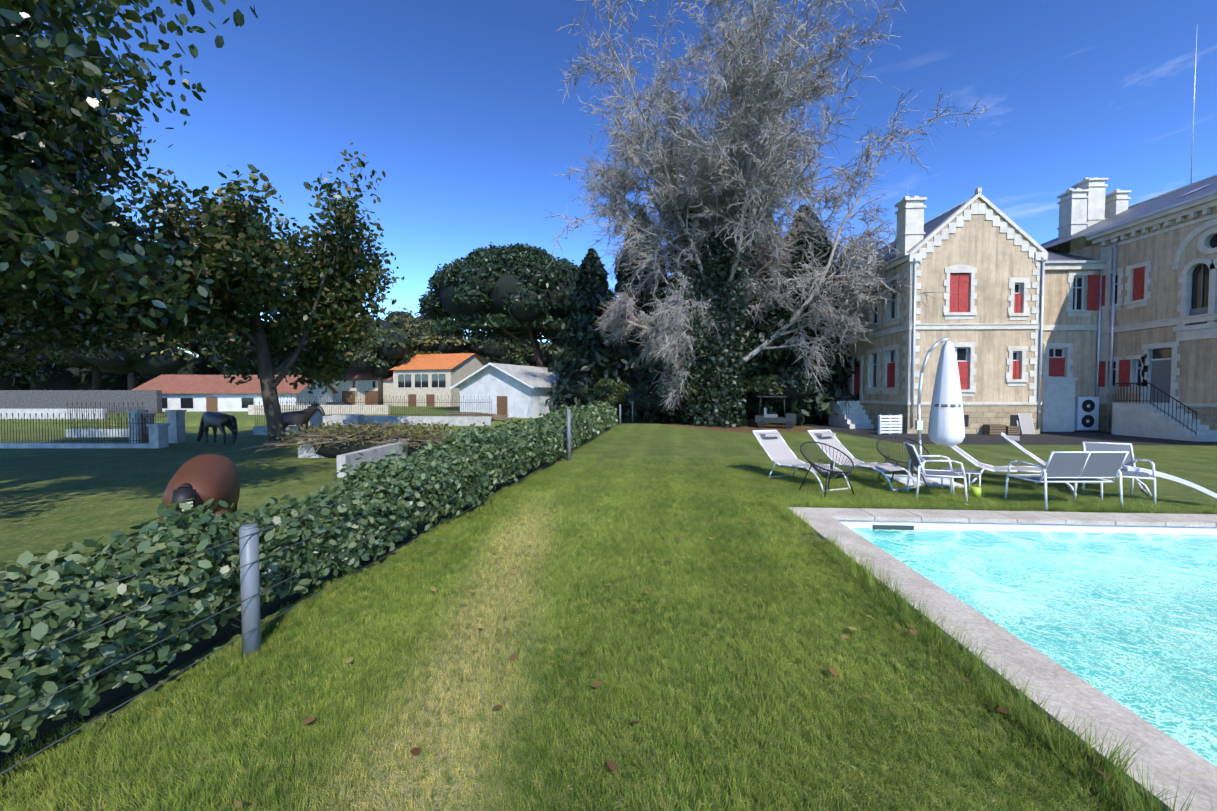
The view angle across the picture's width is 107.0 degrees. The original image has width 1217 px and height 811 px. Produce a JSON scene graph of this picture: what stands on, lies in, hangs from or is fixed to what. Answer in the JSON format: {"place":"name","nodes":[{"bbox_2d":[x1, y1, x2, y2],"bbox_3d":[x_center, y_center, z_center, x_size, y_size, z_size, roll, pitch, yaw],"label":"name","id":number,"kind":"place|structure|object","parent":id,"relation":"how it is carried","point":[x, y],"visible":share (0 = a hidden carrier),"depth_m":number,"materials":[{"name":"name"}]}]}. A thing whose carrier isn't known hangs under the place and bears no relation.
{"place":"outdoors","nodes":[
{"label":"outdoors","id":0,"kind":"place"},
{"bbox_2d":[0,312,55,366],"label":"tree","id":1,"kind":"object","parent":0,"point":[20,350],"depth_m":50.96,"materials":[{"name":"green plant"}]},
{"bbox_2d":[37,364,102,389],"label":"tree trunk","id":2,"kind":"object","parent":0,"point":[96,379],"depth_m":63.90,"materials":[{"name":"plant"}]},
{"bbox_2d":[44,325,195,389],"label":"tree","id":3,"kind":"object","parent":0,"point":[159,364],"depth_m":55.46,"materials":[{"name":"green plant"}]},
{"bbox_2d":[176,325,214,374],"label":"tree","id":4,"kind":"object","parent":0,"point":[197,347],"depth_m":66.69,"materials":[{"name":"green plant"}]},
{"bbox_2d":[201,311,280,374],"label":"tree","id":5,"kind":"object","parent":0,"point":[220,369],"depth_m":60.61,"materials":[{"name":"green plant"}]},
{"bbox_2d":[268,313,361,374],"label":"tree","id":6,"kind":"object","parent":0,"point":[347,349],"depth_m":63.73,"materials":[{"name":"plant"}]},
{"bbox_2d":[344,312,404,367],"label":"tree","id":7,"kind":"object","parent":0,"point":[389,326],"depth_m":78.66,"materials":[{"name":"green plant"}]},
{"bbox_2d":[345,325,413,404],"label":"tree","id":8,"kind":"object","parent":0,"point":[398,352],"depth_m":65.41,"materials":[{"name":"green plant"}]},
{"bbox_2d":[382,307,440,359],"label":"tree","id":9,"kind":"object","parent":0,"point":[421,320],"depth_m":81.75,"materials":[{"name":"green plant"}]},
{"bbox_2d":[411,332,470,356],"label":"tree","id":10,"kind":"object","parent":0,"point":[450,348],"depth_m":73.17,"materials":[{"name":"green plant"}]},
{"bbox_2d":[465,332,525,364],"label":"tree","id":11,"kind":"object","parent":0,"point":[491,351],"depth_m":77.13,"materials":[{"name":"green plant"}]},
{"bbox_2d":[515,339,531,365],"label":"tree","id":12,"kind":"object","parent":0,"point":[522,345],"depth_m":97.54,"materials":[{"name":"green plant"}]},
{"bbox_2d":[519,341,564,367],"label":"tree","id":13,"kind":"object","parent":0,"point":[530,359],"depth_m":80.33,"materials":[{"name":"green plant"}]},
{"bbox_2d":[542,335,564,349],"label":"tree","id":14,"kind":"object","parent":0,"point":[558,343],"depth_m":70.86,"materials":[{"name":"green plant"}]},
{"bbox_2d":[0,406,1216,810],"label":"ground","id":15,"kind":"structure","parent":0,"point":[56,498],"depth_m":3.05,"materials":[{"name":"green plant"}]},
{"bbox_2d":[0,239,225,385],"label":"tree leaves","id":16,"kind":"object","parent":15,"relation":"on","point":[68,338],"depth_m":14.10,"materials":[{"name":"green plant"}]},
{"bbox_2d":[0,0,258,329],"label":"tree","id":17,"kind":"object","parent":15,"relation":"on","point":[59,220],"depth_m":7.15,"materials":[{"name":"green plant"}]},
{"bbox_2d":[159,454,239,520],"bbox_3d":[-5.323,1.397,6.026,0.659,1.459,2.338,-1,2,-33],"label":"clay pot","id":18,"kind":"object","parent":15,"relation":"on","point":[207,477],"visible":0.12,"depth_m":5.38,"materials":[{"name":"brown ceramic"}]},
{"bbox_2d":[171,483,195,515],"bbox_3d":[-4.546,1.420,4.826,0.196,1.144,0.355,-1,2,-33],"label":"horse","id":19,"kind":"object","parent":18,"relation":"attached to","point":[181,493],"visible":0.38,"depth_m":4.79},
{"bbox_2d":[197,412,234,444],"bbox_3d":[-18.068,1.004,20.601,2.338,1.459,0.659,1,2,20],"label":"horse","id":20,"kind":"object","parent":15,"relation":"on","point":[215,420],"visible":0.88,"depth_m":20.25},
{"bbox_2d":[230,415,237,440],"bbox_3d":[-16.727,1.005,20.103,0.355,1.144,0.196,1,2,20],"label":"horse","id":21,"kind":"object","parent":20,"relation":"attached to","point":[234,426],"visible":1,"depth_m":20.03},
{"bbox_2d":[57,143,404,446],"bbox_3d":[-15.274,-4.667,19.940,11.113,13.079,14.495,0,2,2],"label":"paddock tree","id":22,"kind":"object","parent":15,"relation":"on","point":[211,233],"depth_m":18.54,"materials":[{"name":"green plant"}]},
{"bbox_2d":[0,395,491,447],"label":"iron fence","id":23,"kind":"object","parent":15,"relation":"on","point":[142,429],"visible":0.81,"depth_m":21.36,"materials":[{"name":"white dark iron"}]},
{"bbox_2d":[0,345,529,389],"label":"tree","id":24,"kind":"object","parent":15,"relation":"on","point":[64,381],"depth_m":71.72,"materials":[{"name":"green plant"}]},
{"bbox_2d":[0,351,572,477],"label":"houses","id":25,"kind":"structure","parent":15,"relation":"on","point":[519,391],"depth_m":43.87,"materials":[{"name":"white paint"}]},
{"bbox_2d":[282,405,324,434],"bbox_3d":[-14.307,0.836,20.933,2.529,1.740,0.643,0,2,9],"label":"horse","id":26,"kind":"object","parent":15,"relation":"on","point":[301,417],"visible":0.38,"depth_m":20.69},
{"bbox_2d":[0,400,618,767],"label":"hedge","id":27,"kind":"object","parent":15,"relation":"on","point":[48,671],"depth_m":2.92,"materials":[{"name":"green plant"}]},
{"bbox_2d":[0,401,632,774],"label":"wire fence","id":28,"kind":"object","parent":15,"relation":"on","point":[248,538],"visible":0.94,"depth_m":2.92,"materials":[{"name":"grey metal"}]},
{"bbox_2d":[324,403,352,404],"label":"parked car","id":29,"kind":"object","parent":15,"relation":"on","point":[337,404],"visible":0.04,"depth_m":52.20,"materials":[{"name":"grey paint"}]},
{"bbox_2d":[241,411,515,458],"bbox_3d":[-9.843,1.123,24.396,9.481,1.544,20.189,0,2,2],"label":"brush pile","id":30,"kind":"object","parent":15,"relation":"on","point":[330,451],"depth_m":15.88,"materials":[{"name":"green plant"}]},
{"bbox_2d":[416,242,577,366],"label":"umbrella pine","id":31,"kind":"object","parent":15,"relation":"on","point":[491,255],"depth_m":40.31,"materials":[{"name":"green plant"}]},
{"bbox_2d":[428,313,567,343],"bbox_3d":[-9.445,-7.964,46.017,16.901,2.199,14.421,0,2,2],"label":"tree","id":32,"kind":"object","parent":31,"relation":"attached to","point":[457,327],"visible":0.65,"depth_m":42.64,"materials":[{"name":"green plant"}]},
{"bbox_2d":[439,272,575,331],"bbox_3d":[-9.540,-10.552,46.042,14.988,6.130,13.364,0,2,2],"label":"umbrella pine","id":33,"kind":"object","parent":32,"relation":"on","point":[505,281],"visible":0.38,"depth_m":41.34,"materials":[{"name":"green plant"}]},
{"bbox_2d":[553,338,574,363],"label":"tree foliage","id":34,"kind":"object","parent":15,"relation":"on","point":[559,350],"depth_m":58.09,"materials":[{"name":"green plant"}]},
{"bbox_2d":[545,248,630,416],"bbox_3d":[-1.403,-5.987,37.895,8.259,14.536,8.499,0,2,2],"label":"conifer tree","id":35,"kind":"object","parent":15,"relation":"on","point":[589,275],"depth_m":36.35,"materials":[{"name":"green plant"}]},
{"bbox_2d":[582,208,681,423],"bbox_3d":[2.446,-6.835,34.666,9.072,16.671,9.219,0,2,2],"label":"conifer tree","id":36,"kind":"object","parent":15,"relation":"on","point":[620,276],"depth_m":33.14,"materials":[{"name":"green plant"}]},
{"bbox_2d":[622,383,670,422],"bbox_3d":[2.701,-0.003,29.715,3.629,2.983,3.025,0,2,2],"label":"tree foliage","id":37,"kind":"object","parent":15,"relation":"on","point":[645,391],"depth_m":28.74,"materials":[{"name":"green plant"}]},
{"bbox_2d":[623,275,696,421],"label":"conifer tree","id":38,"kind":"object","parent":15,"relation":"on","point":[651,367],"depth_m":30.28,"materials":[{"name":"green plant"}]},
{"bbox_2d":[657,370,710,423],"bbox_3d":[5.033,-0.460,28.676,4.111,3.942,3.740,0,2,2],"label":"tree foliage","id":39,"kind":"object","parent":15,"relation":"on","point":[691,388],"depth_m":27.46,"materials":[{"name":"green plant"}]},
{"bbox_2d":[629,195,763,420],"bbox_3d":[6.876,-8.153,35.929,10.493,19.096,9.990,0,2,2],"label":"tree","id":40,"kind":"object","parent":15,"relation":"on","point":[687,304],"depth_m":34.47,"materials":[{"name":"green plant"}]},
{"bbox_2d":[234,438,1199,806],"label":"fallen leaves","id":41,"kind":"object","parent":15,"relation":"on","point":[612,766],"visible":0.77,"depth_m":2.81,"materials":[{"name":"brown plant"}]},
{"bbox_2d":[641,191,800,427],"bbox_3d":[6.112,-4.887,28.038,10.607,14.174,8.178,-1,2,-34],"label":"tree","id":42,"kind":"object","parent":15,"relation":"on","point":[698,414],"visible":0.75,"depth_m":26.61,"materials":[{"name":"green plant"}]},
{"bbox_2d":[730,248,789,423],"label":"conifer tree","id":43,"kind":"object","parent":15,"relation":"on","point":[754,403],"depth_m":29.77,"materials":[{"name":"green plant"}]},
{"bbox_2d":[741,373,790,424],"bbox_3d":[10.250,-0.260,28.423,3.563,3.574,4.028,0,2,2],"label":"tree foliage","id":44,"kind":"object","parent":15,"relation":"on","point":[762,381],"depth_m":27.51,"materials":[{"name":"green plant"}]},
{"bbox_2d":[541,0,1001,425],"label":"dead tree","id":45,"kind":"object","parent":15,"relation":"on","point":[740,243],"depth_m":24.55,"materials":[{"name":"grey plant"}]},
{"bbox_2d":[755,396,795,428],"bbox_3d":[9.718,0.372,26.178,2.200,1.834,1.200,1,2,22],"label":"golf cart","id":46,"kind":"object","parent":15,"relation":"on","point":[789,419],"visible":1,"depth_m":25.75,"materials":[{"name":"grey metal"}]},
{"bbox_2d":[748,211,806,422],"bbox_3d":[11.610,-7.346,35.095,9.973,17.640,9.983,0,2,2],"label":"tree","id":47,"kind":"object","parent":15,"relation":"on","point":[768,272],"depth_m":33.27,"materials":[{"name":"green plant"}]},
{"bbox_2d":[751,204,832,422],"bbox_3d":[14.714,-6.785,33.763,8.961,16.546,8.636,0,2,2],"label":"tree","id":48,"kind":"object","parent":15,"relation":"on","point":[818,419],"depth_m":33.09,"materials":[{"name":"green plant"}]},
{"bbox_2d":[772,365,826,425],"bbox_3d":[11.834,-0.504,27.982,4.344,4.088,3.922,0,2,2],"label":"tree foliage","id":49,"kind":"object","parent":15,"relation":"on","point":[799,374],"depth_m":26.77,"materials":[{"name":"green plant"}]},
{"bbox_2d":[752,430,850,491],"bbox_3d":[3.669,1.009,8.759,0.654,0.918,1.913,-1,2,-20],"label":"lounger","id":50,"kind":"object","parent":15,"relation":"on","point":[776,448],"visible":0.92,"depth_m":9.19,"materials":[{"name":"white fabric"}]},
{"bbox_2d":[758,214,858,425],"bbox_3d":[13.290,-5.552,29.478,7.083,13.890,6.870,0,2,2],"label":"conifer tree","id":51,"kind":"object","parent":15,"relation":"on","point":[839,380],"depth_m":28.12,"materials":[{"name":"green plant"}]},
{"bbox_2d":[799,441,854,496],"bbox_3d":[3.695,1.073,7.659,0.864,0.851,0.791,0,2,-15],"label":"round wicker chair","id":52,"kind":"object","parent":15,"relation":"on","point":[816,466],"visible":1,"depth_m":7.68,"materials":[{"name":"black"}]},
{"bbox_2d":[816,246,851,415],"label":"tree","id":53,"kind":"object","parent":15,"relation":"on","point":[836,267],"visible":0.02,"depth_m":39.65,"materials":[{"name":"green plant"}]},
{"bbox_2d":[807,429,915,489],"bbox_3d":[4.883,1.007,8.833,0.654,0.918,1.913,-1,2,-23],"label":"lounger","id":54,"kind":"object","parent":15,"relation":"on","point":[827,436],"visible":0.81,"depth_m":9.19,"materials":[{"name":"white"}]},
{"bbox_2d":[877,414,901,433],"bbox_3d":[13.796,0.922,22.087,1.300,0.950,0.170,0,2,-13],"label":"pallet","id":55,"kind":"object","parent":15,"relation":"on","point":[889,424],"visible":1,"depth_m":22.02,"materials":[{"name":"white paint"}]},
{"bbox_2d":[876,436,928,484],"bbox_3d":[5.592,1.045,8.597,0.864,0.851,0.791,0,2,13],"label":"round wicker chair","id":56,"kind":"object","parent":15,"relation":"on","point":[889,459],"visible":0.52,"depth_m":8.65,"materials":[{"name":"black"}]},
{"bbox_2d":[883,337,964,487],"bbox_3d":[6.153,0.086,8.655,1.190,2.767,1.000,0,2,10],"label":"closed parasol","id":57,"kind":"object","parent":15,"relation":"on","point":[946,426],"visible":0.88,"depth_m":8.48,"materials":[{"name":"white fabric"}]},
{"bbox_2d":[903,442,967,501],"bbox_3d":[5.340,1.066,7.394,0.750,0.866,0.612,1,2,21],"label":"armchair","id":58,"kind":"object","parent":15,"relation":"on","point":[914,456],"visible":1,"depth_m":7.33,"materials":[{"name":"white"}]},
{"bbox_2d":[941,467,981,492],"bbox_3d":[6.058,1.300,7.758,0.445,0.375,0.445,1,2,19],"label":"side table","id":59,"kind":"object","parent":15,"relation":"on","point":[967,471],"visible":0.79,"depth_m":7.72,"materials":[{"name":"white"}]},
{"bbox_2d":[971,487,981,497],"bbox_3d":[6.047,1.428,7.412,0.135,0.160,0.135,0,2,2],"label":"green cup","id":60,"kind":"object","parent":15,"relation":"on","point":[976,491],"visible":1,"depth_m":7.36,"materials":[{"name":"yellow"}]},
{"bbox_2d":[983,424,1019,434],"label":"wooden crates","id":61,"kind":"object","parent":15,"relation":"on","point":[993,429],"visible":0.98,"depth_m":21.87,"materials":[{"name":"brown wood"}]},
{"bbox_2d":[788,507,1216,810],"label":"pool","id":62,"kind":"structure","parent":15,"relation":"in","point":[1167,757],"depth_m":3.17,"materials":[{"name":"stone"}]},
{"bbox_2d":[767,491,1216,810],"label":"pool edge weeds","id":63,"kind":"object","parent":62,"relation":"on","point":[1116,772],"visible":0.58,"depth_m":2.75,"materials":[{"name":"green plant"}]},
{"bbox_2d":[850,528,1216,766],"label":"pool water","id":64,"kind":"structure","parent":62,"relation":"in","point":[1128,621],"depth_m":4.02,"materials":[{"name":"teal liquid"}]},
{"bbox_2d":[948,445,1076,495],"bbox_3d":[7.216,1.024,8.281,1.913,0.918,0.654,1,2,40],"label":"lounger","id":65,"kind":"object","parent":15,"relation":"on","point":[984,466],"visible":0.65,"depth_m":8.29,"materials":[{"name":"white"}]},
{"bbox_2d":[1017,413,1034,434],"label":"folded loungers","id":66,"kind":"object","parent":15,"relation":"on","point":[1025,422],"visible":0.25,"depth_m":22.15,"materials":[{"name":"white plastic"}]},
{"bbox_2d":[1004,451,1128,509],"bbox_3d":[6.933,1.082,6.863,1.152,0.866,0.750,0,2,-1],"label":"lounger","id":67,"kind":"object","parent":15,"relation":"on","point":[1075,467],"visible":1,"depth_m":6.58,"materials":[{"name":"white fabric"}]},
{"bbox_2d":[1001,432,1151,495],"bbox_3d":[8.505,1.022,8.323,1.913,0.918,0.654,2,2,41],"label":"lounger","id":68,"kind":"object","parent":15,"relation":"on","point":[1010,439],"visible":0.4,"depth_m":8.57,"materials":[{"name":"white"}]},
{"bbox_2d":[1082,442,1155,504],"bbox_3d":[8.272,1.068,7.330,0.612,0.866,0.750,1,2,28],"label":"armchair","id":69,"kind":"object","parent":15,"relation":"on","point":[1101,446],"visible":0.52,"depth_m":7.45,"materials":[{"name":"white"}]},
{"bbox_2d":[1123,465,1216,499],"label":"sun lounger","id":70,"kind":"object","parent":15,"relation":"on","point":[1179,480],"visible":0.81,"depth_m":6.91,"materials":[{"name":"white"}]},
{"bbox_2d":[592,377,636,408],"bbox_3d":[0.577,-0.140,31.459,3.680,3.649,3.658,0,2,2],"label":"bush","id":71,"kind":"object","parent":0,"point":[618,391],"depth_m":30.33,"materials":[{"name":"green plant"}]},
{"bbox_2d":[32,0,1216,355],"label":"sky","id":72,"kind":"structure","parent":0,"point":[464,116],"materials":[{"name":"blue"}]},
{"bbox_2d":[820,29,1216,441],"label":"house","id":73,"kind":"structure","parent":0,"point":[1099,313],"depth_m":22.30,"materials":[{"name":"stone"}]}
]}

